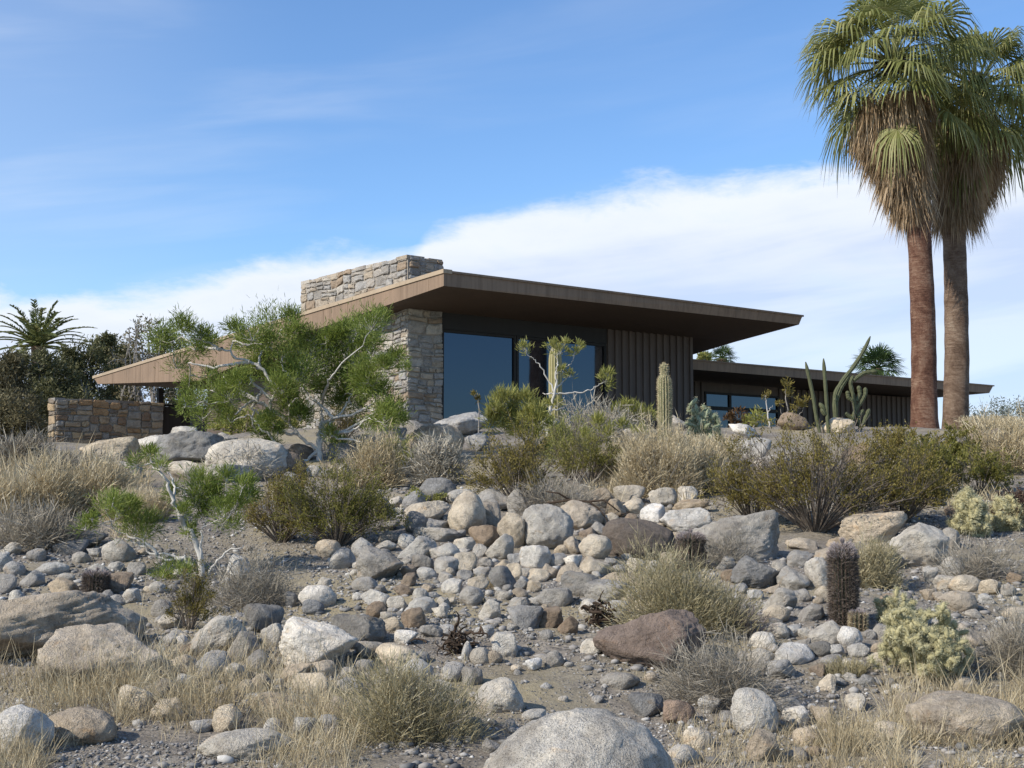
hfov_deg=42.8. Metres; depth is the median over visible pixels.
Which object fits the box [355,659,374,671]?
stone
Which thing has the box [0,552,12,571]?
rock
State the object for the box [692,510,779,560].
boulder
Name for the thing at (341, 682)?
rock
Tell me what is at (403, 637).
rock
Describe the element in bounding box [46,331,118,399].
evergreen tree
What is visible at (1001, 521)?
cholla
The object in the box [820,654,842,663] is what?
stone
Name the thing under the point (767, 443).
rock
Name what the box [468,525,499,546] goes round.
rock
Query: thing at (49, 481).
grass clump
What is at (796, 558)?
rock
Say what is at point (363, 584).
rock
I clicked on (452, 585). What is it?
stone
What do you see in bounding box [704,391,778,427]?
window
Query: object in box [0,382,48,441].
evergreen tree
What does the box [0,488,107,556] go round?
grey shrub
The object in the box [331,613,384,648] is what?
boulder
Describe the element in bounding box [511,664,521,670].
cobble
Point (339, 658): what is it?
stone
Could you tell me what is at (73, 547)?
rock
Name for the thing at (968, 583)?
rock
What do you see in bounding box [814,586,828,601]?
stone
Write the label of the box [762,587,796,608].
rock
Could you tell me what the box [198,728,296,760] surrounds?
boulder
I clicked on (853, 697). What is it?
stone
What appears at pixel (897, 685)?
cobble
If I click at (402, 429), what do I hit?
rock
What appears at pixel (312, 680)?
rock
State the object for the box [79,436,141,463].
boulder
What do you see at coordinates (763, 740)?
rock
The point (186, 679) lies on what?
rock
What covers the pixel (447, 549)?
rock
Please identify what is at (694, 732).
rock
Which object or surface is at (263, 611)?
rock
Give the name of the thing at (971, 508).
cholla
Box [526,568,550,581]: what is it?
rock
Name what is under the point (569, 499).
dead branch
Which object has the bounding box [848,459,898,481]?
grass clump
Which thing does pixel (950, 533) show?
rock
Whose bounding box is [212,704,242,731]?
rock
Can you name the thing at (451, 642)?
dead root
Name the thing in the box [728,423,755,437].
rock
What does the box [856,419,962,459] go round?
creosote bush
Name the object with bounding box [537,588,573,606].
rock
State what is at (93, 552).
stone
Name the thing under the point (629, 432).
stone
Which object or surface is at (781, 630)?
stone
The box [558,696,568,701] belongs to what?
stone
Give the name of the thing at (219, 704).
stone
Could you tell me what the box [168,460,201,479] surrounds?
rock
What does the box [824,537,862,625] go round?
barrel cactus
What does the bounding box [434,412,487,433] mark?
boulder
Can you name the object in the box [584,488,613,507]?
rock
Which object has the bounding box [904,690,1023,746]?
boulder
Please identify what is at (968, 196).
fan palm
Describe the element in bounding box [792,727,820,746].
rock
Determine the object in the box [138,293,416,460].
desert tree
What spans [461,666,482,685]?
rock
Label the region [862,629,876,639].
stone
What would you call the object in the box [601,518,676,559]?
boulder
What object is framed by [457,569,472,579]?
stone
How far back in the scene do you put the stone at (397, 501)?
17.22 m
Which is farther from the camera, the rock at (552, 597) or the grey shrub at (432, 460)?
the grey shrub at (432, 460)
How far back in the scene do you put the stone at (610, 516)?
15.83 m
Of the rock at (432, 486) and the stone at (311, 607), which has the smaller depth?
the stone at (311, 607)
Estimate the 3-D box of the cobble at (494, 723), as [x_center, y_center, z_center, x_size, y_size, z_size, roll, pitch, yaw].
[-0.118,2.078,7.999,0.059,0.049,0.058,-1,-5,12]
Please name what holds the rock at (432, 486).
on the ground at (576, 694)
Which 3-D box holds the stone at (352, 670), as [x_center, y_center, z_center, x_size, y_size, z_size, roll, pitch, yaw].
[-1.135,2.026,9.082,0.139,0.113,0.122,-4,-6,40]
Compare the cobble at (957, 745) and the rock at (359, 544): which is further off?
the rock at (359, 544)
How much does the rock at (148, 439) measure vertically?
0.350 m
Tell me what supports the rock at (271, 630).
on the ground at (576, 694)
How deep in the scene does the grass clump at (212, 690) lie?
8.13 m
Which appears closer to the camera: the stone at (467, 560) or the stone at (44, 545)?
the stone at (467, 560)
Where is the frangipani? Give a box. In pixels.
[516,333,616,433]
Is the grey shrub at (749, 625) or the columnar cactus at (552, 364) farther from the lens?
the columnar cactus at (552, 364)
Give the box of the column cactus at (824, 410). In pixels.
[819,358,829,432]
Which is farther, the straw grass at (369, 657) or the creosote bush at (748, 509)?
the creosote bush at (748, 509)
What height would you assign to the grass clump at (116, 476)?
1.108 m
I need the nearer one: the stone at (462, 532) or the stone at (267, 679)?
the stone at (267, 679)
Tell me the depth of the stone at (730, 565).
13.22 m
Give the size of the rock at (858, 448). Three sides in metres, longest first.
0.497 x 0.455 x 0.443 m
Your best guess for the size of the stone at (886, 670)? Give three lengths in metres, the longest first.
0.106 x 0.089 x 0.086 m
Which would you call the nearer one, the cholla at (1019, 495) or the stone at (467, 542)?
the stone at (467, 542)
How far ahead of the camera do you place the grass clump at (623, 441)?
19.23 m
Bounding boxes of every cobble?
[57,573,74,580]
[137,548,150,554]
[156,554,170,562]
[167,584,178,591]
[170,629,183,634]
[222,605,229,611]
[234,612,242,616]
[243,546,252,551]
[349,569,357,575]
[396,569,401,576]
[438,603,449,609]
[440,624,453,629]
[446,567,454,575]
[459,548,468,551]
[485,590,493,596]
[489,719,496,725]
[502,584,511,590]
[507,726,516,732]
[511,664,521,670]
[513,668,521,674]
[564,662,573,666]
[592,571,601,576]
[621,553,630,559]
[644,672,656,681]
[768,618,782,622]
[768,644,778,652]
[794,610,799,616]
[812,596,823,603]
[885,678,896,686]
[891,684,904,691]
[897,583,908,590]
[955,742,968,750]
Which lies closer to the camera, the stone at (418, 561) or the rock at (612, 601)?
the rock at (612, 601)
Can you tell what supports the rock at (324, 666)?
on the ground at (576, 694)
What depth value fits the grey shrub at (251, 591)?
11.84 m
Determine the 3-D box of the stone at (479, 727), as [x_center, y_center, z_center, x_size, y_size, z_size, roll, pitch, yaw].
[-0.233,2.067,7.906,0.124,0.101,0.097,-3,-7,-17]
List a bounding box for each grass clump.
[0,442,93,515]
[2,632,194,717]
[36,443,145,512]
[90,480,181,522]
[136,656,280,725]
[236,665,356,730]
[320,641,507,751]
[338,417,411,488]
[576,428,638,480]
[581,406,710,498]
[586,523,775,644]
[662,430,741,465]
[681,422,735,494]
[796,706,891,756]
[817,655,871,677]
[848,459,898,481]
[854,533,913,590]
[951,411,1023,433]
[961,398,1023,473]
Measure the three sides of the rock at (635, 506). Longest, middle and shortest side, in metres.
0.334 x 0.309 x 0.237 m
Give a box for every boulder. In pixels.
[0,590,147,657]
[0,704,54,755]
[37,623,171,689]
[49,706,116,745]
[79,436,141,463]
[156,431,224,461]
[190,615,248,655]
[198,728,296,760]
[205,438,287,480]
[250,692,301,718]
[278,616,357,665]
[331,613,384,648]
[406,423,464,456]
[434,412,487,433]
[483,708,674,767]
[593,609,705,669]
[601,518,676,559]
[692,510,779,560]
[838,511,907,542]
[887,522,949,566]
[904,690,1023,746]
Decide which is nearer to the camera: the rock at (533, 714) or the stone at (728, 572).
the rock at (533, 714)
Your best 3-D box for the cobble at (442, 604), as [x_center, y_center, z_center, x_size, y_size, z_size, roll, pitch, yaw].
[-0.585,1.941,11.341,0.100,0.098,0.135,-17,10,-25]
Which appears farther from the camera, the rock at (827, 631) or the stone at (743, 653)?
the rock at (827, 631)
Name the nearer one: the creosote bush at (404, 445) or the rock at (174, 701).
the rock at (174, 701)
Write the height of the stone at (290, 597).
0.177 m
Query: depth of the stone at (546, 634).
10.01 m
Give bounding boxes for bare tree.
[104,328,147,401]
[118,313,152,401]
[133,313,177,402]
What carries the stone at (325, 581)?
on the ground at (576, 694)
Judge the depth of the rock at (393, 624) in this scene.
10.31 m
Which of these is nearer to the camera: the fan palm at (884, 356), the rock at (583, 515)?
the rock at (583, 515)
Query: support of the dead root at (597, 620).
on the ground at (576, 694)
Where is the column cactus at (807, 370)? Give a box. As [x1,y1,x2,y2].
[805,362,821,432]
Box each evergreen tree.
[0,339,50,437]
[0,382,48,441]
[18,343,98,439]
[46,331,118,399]
[98,330,147,401]
[141,330,200,407]
[696,351,711,359]
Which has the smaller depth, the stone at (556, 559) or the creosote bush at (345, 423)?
the stone at (556, 559)
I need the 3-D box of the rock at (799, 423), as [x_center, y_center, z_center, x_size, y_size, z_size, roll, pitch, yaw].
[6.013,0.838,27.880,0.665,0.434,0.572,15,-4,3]
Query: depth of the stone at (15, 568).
13.18 m
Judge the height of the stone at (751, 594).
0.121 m
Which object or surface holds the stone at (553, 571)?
on the ground at (576, 694)
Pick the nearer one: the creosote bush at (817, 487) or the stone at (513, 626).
the stone at (513, 626)
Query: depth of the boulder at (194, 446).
20.86 m
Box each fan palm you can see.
[706,344,736,361]
[794,0,1008,428]
[847,343,906,376]
[897,25,1023,429]
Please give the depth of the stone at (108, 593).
11.94 m
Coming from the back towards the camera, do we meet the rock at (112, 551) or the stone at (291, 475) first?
the stone at (291, 475)
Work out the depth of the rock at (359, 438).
22.66 m
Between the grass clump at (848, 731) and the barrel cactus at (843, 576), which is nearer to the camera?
the grass clump at (848, 731)
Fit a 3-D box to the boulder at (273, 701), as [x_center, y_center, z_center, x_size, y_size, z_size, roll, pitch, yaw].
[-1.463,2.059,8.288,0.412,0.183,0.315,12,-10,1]
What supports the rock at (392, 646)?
on the ground at (576, 694)
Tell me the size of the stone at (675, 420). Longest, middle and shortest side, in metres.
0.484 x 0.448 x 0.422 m
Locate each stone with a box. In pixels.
[0,542,21,553]
[3,561,25,575]
[8,589,24,599]
[26,548,45,561]
[34,541,52,549]
[72,551,90,562]
[87,548,101,557]
[88,563,109,571]
[103,589,113,596]
[108,561,124,570]
[111,594,125,604]
[122,589,141,602]
[123,588,140,603]
[127,562,145,575]
[148,581,165,592]
[151,599,173,616]
[163,632,177,644]
[176,635,188,644]
[177,643,190,655]
[210,684,229,696]
[215,696,232,706]
[224,662,245,680]
[226,554,250,575]
[238,679,252,692]
[252,674,272,691]
[263,717,284,730]
[280,472,298,481]
[284,591,296,606]
[302,599,323,614]
[306,465,321,476]
[317,577,331,585]
[318,468,336,478]
[334,654,344,663]
[339,667,358,677]
[352,592,361,599]
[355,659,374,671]
[366,601,386,617]
[375,585,386,592]
[378,530,398,542]
[380,612,396,619]
[386,595,407,609]
[389,496,402,507]
[393,507,404,515]
[393,584,412,595]
[398,533,414,548]
[400,556,411,564]
[401,564,416,576]
[401,572,416,586]
[405,511,427,532]
[411,554,433,568]
[412,588,426,598]
[416,566,437,578]
[416,651,429,661]
[419,624,443,636]
[421,584,432,591]
[427,592,439,597]
[431,605,447,618]
[432,679,451,690]
[437,596,450,605]
[438,571,452,582]
[441,578,461,593]
[443,629,456,634]
[444,735,461,747]
[448,597,457,604]
[453,537,475,549]
[454,552,476,571]
[457,529,465,536]
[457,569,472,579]
[458,609,470,616]
[461,641,471,660]
[463,717,481,730]
[467,575,488,589]
[469,647,488,663]
[473,544,486,556]
[473,567,490,576]
[474,624,494,637]
[478,558,493,566]
[482,738,499,752]
[484,597,496,601]
[488,651,502,663]
[494,559,508,566]
[494,590,512,599]
[504,718,515,730]
[506,562,522,580]
[506,622,517,629]
[507,553,519,563]
[508,597,530,606]
[512,587,527,597]
[514,576,528,589]
[521,568,529,575]
[525,657,541,669]
[527,580,542,591]
[528,596,541,605]
[539,629,552,639]
[540,682,551,688]
[543,563,558,578]
[550,553,566,565]
[554,545,568,553]
[557,616,578,633]
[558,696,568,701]
[563,536,580,553]
[563,555,581,565]
[579,527,595,537]
[591,521,603,534]
[591,695,603,702]
[603,512,618,524]
[604,558,618,565]
[605,498,626,516]
[613,564,626,572]
[624,427,645,441]
[625,513,638,518]
[627,558,643,572]
[659,552,674,569]
[672,415,686,430]
[677,486,697,501]
[716,629,734,639]
[717,556,735,569]
[719,710,731,721]
[720,569,731,581]
[729,583,747,593]
[736,651,747,659]
[747,589,763,599]
[751,659,766,670]
[762,584,780,593]
[767,622,789,638]
[772,560,786,570]
[787,624,801,636]
[795,638,810,645]
[797,626,812,638]
[806,746,821,756]
[809,663,825,676]
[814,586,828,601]
[818,673,836,691]
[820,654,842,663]
[826,536,847,546]
[830,644,844,655]
[842,672,856,680]
[844,693,865,711]
[847,643,870,657]
[858,674,875,686]
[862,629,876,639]
[865,652,887,671]
[870,642,881,651]
[873,623,885,640]
[879,593,898,604]
[884,665,898,672]
[898,591,913,600]
[919,588,934,600]
[922,566,938,582]
[927,618,936,624]
[932,592,943,601]
[939,556,965,575]
[964,609,981,618]
[975,646,987,656]
[977,593,995,603]
[978,579,1000,593]
[1000,584,1016,595]
[1006,572,1022,583]
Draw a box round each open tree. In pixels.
[969,395,1013,420]
[993,395,1023,422]
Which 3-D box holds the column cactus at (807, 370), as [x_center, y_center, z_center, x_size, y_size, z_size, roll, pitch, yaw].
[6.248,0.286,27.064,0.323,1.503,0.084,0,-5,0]
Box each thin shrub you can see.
[470,390,482,432]
[761,388,772,426]
[775,375,810,414]
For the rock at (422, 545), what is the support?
on the ground at (576, 694)
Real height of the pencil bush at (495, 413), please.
1.790 m
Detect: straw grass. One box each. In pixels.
[0,416,1023,547]
[0,559,383,767]
[20,599,1021,763]
[656,634,1023,767]
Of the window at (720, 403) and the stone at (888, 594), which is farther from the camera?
the window at (720, 403)
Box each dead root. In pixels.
[411,611,489,656]
[580,590,621,627]
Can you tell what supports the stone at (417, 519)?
on the ground at (576, 694)
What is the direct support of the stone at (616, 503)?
on the ground at (576, 694)
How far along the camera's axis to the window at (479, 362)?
33.50 m
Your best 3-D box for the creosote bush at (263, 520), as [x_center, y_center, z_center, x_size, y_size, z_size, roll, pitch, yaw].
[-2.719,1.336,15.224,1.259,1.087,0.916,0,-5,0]
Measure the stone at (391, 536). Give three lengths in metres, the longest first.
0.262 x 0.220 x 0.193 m
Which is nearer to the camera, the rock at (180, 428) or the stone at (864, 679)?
the stone at (864, 679)
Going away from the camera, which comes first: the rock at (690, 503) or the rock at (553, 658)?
the rock at (553, 658)
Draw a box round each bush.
[153,555,224,629]
[206,407,302,434]
[231,453,329,542]
[268,440,411,545]
[315,383,371,441]
[331,437,407,474]
[380,430,421,475]
[403,485,448,500]
[448,409,572,496]
[475,381,647,459]
[537,408,599,477]
[545,421,626,486]
[608,394,657,423]
[699,430,798,514]
[709,401,934,531]
[723,406,753,426]
[741,405,774,426]
[833,418,961,521]
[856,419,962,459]
[870,430,986,481]
[917,419,982,466]
[942,441,1023,493]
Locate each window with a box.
[441,329,515,427]
[516,336,606,427]
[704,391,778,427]
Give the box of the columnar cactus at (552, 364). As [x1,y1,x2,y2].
[549,348,561,421]
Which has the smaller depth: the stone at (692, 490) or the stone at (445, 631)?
the stone at (445, 631)
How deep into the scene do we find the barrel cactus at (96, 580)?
12.20 m
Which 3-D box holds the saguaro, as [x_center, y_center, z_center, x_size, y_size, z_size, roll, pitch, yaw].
[2.871,0.406,24.545,0.345,1.666,0.346,0,-5,0]
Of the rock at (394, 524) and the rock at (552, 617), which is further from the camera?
the rock at (394, 524)
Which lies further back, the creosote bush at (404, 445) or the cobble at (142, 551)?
the creosote bush at (404, 445)
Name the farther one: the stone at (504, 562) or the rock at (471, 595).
the stone at (504, 562)
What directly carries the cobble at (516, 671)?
on the ground at (576, 694)
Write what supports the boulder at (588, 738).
on the ground at (576, 694)
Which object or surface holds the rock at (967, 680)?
on the ground at (576, 694)
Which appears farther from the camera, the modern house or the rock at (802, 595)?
the modern house
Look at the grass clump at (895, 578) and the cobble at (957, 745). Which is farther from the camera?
the grass clump at (895, 578)
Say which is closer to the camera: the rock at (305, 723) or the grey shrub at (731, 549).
the rock at (305, 723)
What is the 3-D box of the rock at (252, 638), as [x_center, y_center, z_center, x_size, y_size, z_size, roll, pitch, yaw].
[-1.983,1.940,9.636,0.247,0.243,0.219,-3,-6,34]
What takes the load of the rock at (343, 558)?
on the ground at (576, 694)
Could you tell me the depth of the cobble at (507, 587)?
11.95 m
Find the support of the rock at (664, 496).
on the ground at (576, 694)
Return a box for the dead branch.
[546,491,629,522]
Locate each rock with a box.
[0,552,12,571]
[0,574,16,593]
[19,570,44,586]
[35,562,69,574]
[47,577,79,591]
[52,538,88,554]
[66,529,107,546]
[101,538,135,561]
[109,461,143,477]
[110,571,133,593]
[118,684,156,712]
[138,435,161,448]
[143,678,180,698]
[150,697,184,720]
[157,614,183,629]
[166,654,196,675]
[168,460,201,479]
[171,426,197,432]
[175,673,201,690]
[189,719,212,732]
[195,650,231,679]
[203,464,251,482]
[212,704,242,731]
[218,432,237,440]
[227,631,259,661]
[243,603,284,631]
[245,649,271,670]
[260,623,282,647]
[279,663,312,681]
[284,451,306,474]
[288,443,313,459]
[291,672,334,695]
[292,717,321,739]
[298,585,336,607]
[308,660,336,676]
[315,539,340,557]
[318,714,347,739]
[325,696,348,719]
[328,443,356,461]
[329,547,355,568]
[335,677,363,694]
[351,537,372,556]
[351,577,377,591]
[352,434,381,446]
[354,641,381,658]
[356,545,403,579]
[360,589,389,606]
[371,495,390,515]
[372,670,393,688]
[375,516,400,530]
[375,642,419,665]
[376,427,406,440]
[376,540,396,550]
[383,616,403,632]
[393,437,406,448]
[394,630,417,644]
[397,536,436,558]
[397,658,433,681]
[400,420,421,436]
[401,607,425,627]
[402,490,427,508]
[404,500,449,519]
[408,596,437,613]
[413,527,460,541]
[419,477,456,501]
[425,518,448,527]
[429,543,459,558]
[434,556,457,572]
[441,661,463,681]
[446,489,475,502]
[447,491,486,533]
[459,585,484,605]
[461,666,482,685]
[465,432,489,450]
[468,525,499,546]
[475,677,523,712]
[478,487,507,509]
[478,599,501,619]
[483,502,500,526]
[485,533,513,558]
[488,565,515,588]
[490,631,517,656]
[497,512,525,547]
[506,605,543,628]
[507,488,530,513]
[519,545,550,567]
[521,708,545,720]
[523,504,573,548]
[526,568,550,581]
[536,650,564,667]
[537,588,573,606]
[539,606,562,627]
[541,419,559,433]
[555,562,582,581]
[560,500,603,529]
[561,571,598,595]
[578,533,611,558]
[578,598,593,615]
[579,556,610,574]
[579,638,601,653]
[583,579,628,602]
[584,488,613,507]
[600,672,639,689]
[601,572,634,581]
[603,600,628,617]
[613,485,644,502]
[623,498,643,513]
[628,692,663,717]
[640,503,664,522]
[648,487,676,505]
[659,507,712,533]
[663,699,694,723]
[667,744,698,764]
[672,499,709,509]
[683,727,712,749]
[697,694,720,713]
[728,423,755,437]
[728,669,764,695]
[730,555,779,588]
[730,687,778,733]
[732,437,770,458]
[743,729,779,760]
[747,648,774,660]
[749,631,774,648]
[754,454,788,471]
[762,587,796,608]
[762,605,790,621]
[767,659,794,677]
[774,642,814,664]
[775,697,802,711]
[776,566,809,589]
[777,412,808,429]
[782,705,808,725]
[782,747,808,761]
[785,537,817,549]
[787,550,813,566]
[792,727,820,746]
[793,589,810,602]
[797,603,824,621]
[804,557,830,587]
[808,620,839,644]
[808,641,830,656]
[810,705,834,725]
[813,547,828,564]
[821,417,854,432]
[837,626,862,647]
[840,442,872,465]
[861,542,897,568]
[874,721,908,741]
[893,691,925,708]
[932,574,954,589]
[941,591,977,611]
[943,527,959,549]
[944,505,957,517]
[948,574,979,591]
[951,676,977,692]
[952,623,984,648]
[965,557,998,573]
[970,428,1006,447]
[991,621,1023,651]
[1001,607,1023,622]
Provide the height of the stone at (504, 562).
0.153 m
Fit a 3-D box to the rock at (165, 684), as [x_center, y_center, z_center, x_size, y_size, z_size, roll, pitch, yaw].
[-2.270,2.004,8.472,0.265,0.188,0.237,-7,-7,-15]
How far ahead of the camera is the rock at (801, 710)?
8.35 m
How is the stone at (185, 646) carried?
on the ground at (576, 694)
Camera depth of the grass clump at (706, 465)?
18.42 m
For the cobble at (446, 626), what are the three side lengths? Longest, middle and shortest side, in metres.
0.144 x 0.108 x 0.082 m
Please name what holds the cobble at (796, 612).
on the ground at (576, 694)
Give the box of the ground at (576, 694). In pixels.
[0,426,1023,767]
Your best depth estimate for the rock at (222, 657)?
8.88 m
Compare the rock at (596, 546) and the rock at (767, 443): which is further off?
the rock at (767, 443)
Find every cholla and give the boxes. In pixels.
[683,397,722,439]
[866,600,974,681]
[872,585,926,627]
[945,484,992,537]
[987,485,1023,524]
[988,492,1023,531]
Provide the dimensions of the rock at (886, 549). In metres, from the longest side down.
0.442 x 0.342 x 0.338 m
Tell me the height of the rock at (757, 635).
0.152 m
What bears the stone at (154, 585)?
on the ground at (576, 694)
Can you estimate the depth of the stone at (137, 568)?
13.39 m
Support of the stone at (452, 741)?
on the ground at (576, 694)
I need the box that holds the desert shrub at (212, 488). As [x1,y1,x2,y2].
[66,441,266,580]
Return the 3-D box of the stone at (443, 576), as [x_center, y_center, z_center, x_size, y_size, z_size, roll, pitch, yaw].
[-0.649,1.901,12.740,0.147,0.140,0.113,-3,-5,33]
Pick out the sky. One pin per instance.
(156, 156)
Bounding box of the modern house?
[92,255,994,434]
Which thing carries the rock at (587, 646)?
on the ground at (576, 694)
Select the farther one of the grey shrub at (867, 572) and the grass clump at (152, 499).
the grass clump at (152, 499)
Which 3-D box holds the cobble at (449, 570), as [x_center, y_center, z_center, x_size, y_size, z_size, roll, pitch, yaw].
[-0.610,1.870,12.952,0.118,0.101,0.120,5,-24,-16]
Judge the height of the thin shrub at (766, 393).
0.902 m
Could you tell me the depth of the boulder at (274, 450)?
19.89 m
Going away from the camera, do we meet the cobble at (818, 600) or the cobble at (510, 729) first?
the cobble at (510, 729)
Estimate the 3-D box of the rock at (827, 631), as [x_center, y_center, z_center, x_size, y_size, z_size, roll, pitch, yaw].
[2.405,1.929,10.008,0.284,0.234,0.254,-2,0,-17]
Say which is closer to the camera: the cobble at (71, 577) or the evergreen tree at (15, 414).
the cobble at (71, 577)
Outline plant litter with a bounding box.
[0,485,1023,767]
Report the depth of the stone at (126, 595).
11.90 m
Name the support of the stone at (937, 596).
on the ground at (576, 694)
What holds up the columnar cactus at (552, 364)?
on the ground at (576, 694)
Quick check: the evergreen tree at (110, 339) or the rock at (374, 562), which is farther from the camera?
the evergreen tree at (110, 339)
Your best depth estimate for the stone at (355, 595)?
11.77 m
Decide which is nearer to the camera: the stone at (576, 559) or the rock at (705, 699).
the rock at (705, 699)
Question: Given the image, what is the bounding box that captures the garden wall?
[47,398,163,443]
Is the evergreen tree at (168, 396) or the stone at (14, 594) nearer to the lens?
the stone at (14, 594)
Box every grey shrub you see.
[0,421,72,467]
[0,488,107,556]
[11,438,138,478]
[173,536,311,613]
[197,438,281,478]
[396,427,475,487]
[492,464,613,514]
[555,384,650,443]
[646,614,805,712]
[698,524,760,570]
[707,599,778,636]
[845,512,899,588]
[917,530,1023,581]
[970,584,1023,681]
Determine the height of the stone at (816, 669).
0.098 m
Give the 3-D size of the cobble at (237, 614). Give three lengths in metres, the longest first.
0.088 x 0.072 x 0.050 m
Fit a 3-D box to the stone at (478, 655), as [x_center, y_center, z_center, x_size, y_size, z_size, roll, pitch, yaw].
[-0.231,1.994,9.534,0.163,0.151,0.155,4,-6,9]
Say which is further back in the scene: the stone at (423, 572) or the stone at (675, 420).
the stone at (675, 420)
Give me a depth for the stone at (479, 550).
13.92 m
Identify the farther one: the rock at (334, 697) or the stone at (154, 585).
the stone at (154, 585)
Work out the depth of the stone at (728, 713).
8.36 m
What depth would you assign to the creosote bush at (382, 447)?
20.18 m
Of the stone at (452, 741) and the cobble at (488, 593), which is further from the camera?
the cobble at (488, 593)
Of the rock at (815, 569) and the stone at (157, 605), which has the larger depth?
the rock at (815, 569)
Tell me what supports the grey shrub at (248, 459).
on the ground at (576, 694)
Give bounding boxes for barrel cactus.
[80,566,111,592]
[674,528,707,570]
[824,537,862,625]
[847,606,869,631]
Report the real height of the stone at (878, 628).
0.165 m
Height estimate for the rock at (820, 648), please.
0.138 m
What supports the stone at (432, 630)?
on the ground at (576, 694)
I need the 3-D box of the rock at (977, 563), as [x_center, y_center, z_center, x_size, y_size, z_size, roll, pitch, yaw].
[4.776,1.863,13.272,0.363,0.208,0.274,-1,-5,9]
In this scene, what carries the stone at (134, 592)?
on the ground at (576, 694)
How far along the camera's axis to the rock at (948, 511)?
16.71 m
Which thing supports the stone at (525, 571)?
on the ground at (576, 694)
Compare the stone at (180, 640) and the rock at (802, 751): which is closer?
the rock at (802, 751)
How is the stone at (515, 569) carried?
on the ground at (576, 694)
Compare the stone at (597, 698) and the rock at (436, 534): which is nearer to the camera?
the stone at (597, 698)
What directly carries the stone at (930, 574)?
on the ground at (576, 694)
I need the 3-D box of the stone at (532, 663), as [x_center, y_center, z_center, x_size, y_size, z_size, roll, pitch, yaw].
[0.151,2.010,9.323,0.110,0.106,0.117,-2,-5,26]
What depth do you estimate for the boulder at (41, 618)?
9.71 m
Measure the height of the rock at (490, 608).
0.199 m
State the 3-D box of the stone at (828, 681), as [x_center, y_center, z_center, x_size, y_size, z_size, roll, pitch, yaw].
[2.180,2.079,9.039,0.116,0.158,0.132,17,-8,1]
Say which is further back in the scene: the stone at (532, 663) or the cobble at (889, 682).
the stone at (532, 663)
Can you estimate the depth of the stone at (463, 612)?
11.14 m
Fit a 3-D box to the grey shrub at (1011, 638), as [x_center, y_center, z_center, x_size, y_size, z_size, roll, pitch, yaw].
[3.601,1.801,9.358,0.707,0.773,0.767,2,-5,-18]
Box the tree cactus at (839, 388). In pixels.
[832,336,876,429]
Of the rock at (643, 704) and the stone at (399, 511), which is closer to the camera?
the rock at (643, 704)
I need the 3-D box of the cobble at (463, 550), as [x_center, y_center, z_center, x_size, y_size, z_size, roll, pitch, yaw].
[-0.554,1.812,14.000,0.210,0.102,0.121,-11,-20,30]
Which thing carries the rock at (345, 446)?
on the ground at (576, 694)
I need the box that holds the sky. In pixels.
[0,0,1023,441]
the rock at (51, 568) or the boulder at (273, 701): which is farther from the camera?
the rock at (51, 568)
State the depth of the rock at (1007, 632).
9.88 m
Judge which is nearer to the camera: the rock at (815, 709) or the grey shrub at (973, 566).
the rock at (815, 709)
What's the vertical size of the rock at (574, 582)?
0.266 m
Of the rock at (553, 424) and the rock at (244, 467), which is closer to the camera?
the rock at (244, 467)
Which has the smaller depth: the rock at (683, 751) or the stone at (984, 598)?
the rock at (683, 751)
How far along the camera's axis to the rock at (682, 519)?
15.53 m
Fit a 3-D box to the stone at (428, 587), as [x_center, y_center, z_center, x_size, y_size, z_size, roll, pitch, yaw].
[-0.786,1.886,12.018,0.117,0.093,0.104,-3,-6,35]
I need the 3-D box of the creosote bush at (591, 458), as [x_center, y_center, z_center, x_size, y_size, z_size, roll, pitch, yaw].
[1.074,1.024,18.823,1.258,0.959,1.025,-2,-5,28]
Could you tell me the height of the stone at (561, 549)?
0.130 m
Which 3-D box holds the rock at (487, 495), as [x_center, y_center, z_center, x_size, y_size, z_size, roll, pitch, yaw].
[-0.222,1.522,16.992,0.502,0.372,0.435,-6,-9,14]
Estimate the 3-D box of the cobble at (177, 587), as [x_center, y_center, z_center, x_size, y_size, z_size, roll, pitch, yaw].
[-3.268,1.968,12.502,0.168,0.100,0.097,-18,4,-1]
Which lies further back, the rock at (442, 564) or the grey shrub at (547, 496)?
the grey shrub at (547, 496)
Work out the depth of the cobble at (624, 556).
13.85 m
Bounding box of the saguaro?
[656,362,673,441]
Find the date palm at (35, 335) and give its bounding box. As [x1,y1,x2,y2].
[0,299,94,441]
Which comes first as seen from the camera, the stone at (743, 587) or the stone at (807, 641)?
the stone at (807, 641)
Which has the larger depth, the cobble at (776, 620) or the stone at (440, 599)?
the stone at (440, 599)
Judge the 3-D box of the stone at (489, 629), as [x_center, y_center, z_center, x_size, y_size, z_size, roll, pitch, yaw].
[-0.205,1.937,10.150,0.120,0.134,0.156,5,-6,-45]
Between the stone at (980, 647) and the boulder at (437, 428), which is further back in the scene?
the boulder at (437, 428)
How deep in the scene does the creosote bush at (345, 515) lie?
14.71 m
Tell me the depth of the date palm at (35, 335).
61.91 m
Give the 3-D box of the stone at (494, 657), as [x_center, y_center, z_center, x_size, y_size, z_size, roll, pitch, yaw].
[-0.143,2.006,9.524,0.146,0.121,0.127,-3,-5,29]
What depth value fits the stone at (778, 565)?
13.03 m
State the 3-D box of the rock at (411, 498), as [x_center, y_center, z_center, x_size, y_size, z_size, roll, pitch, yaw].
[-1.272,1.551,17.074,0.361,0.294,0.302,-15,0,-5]

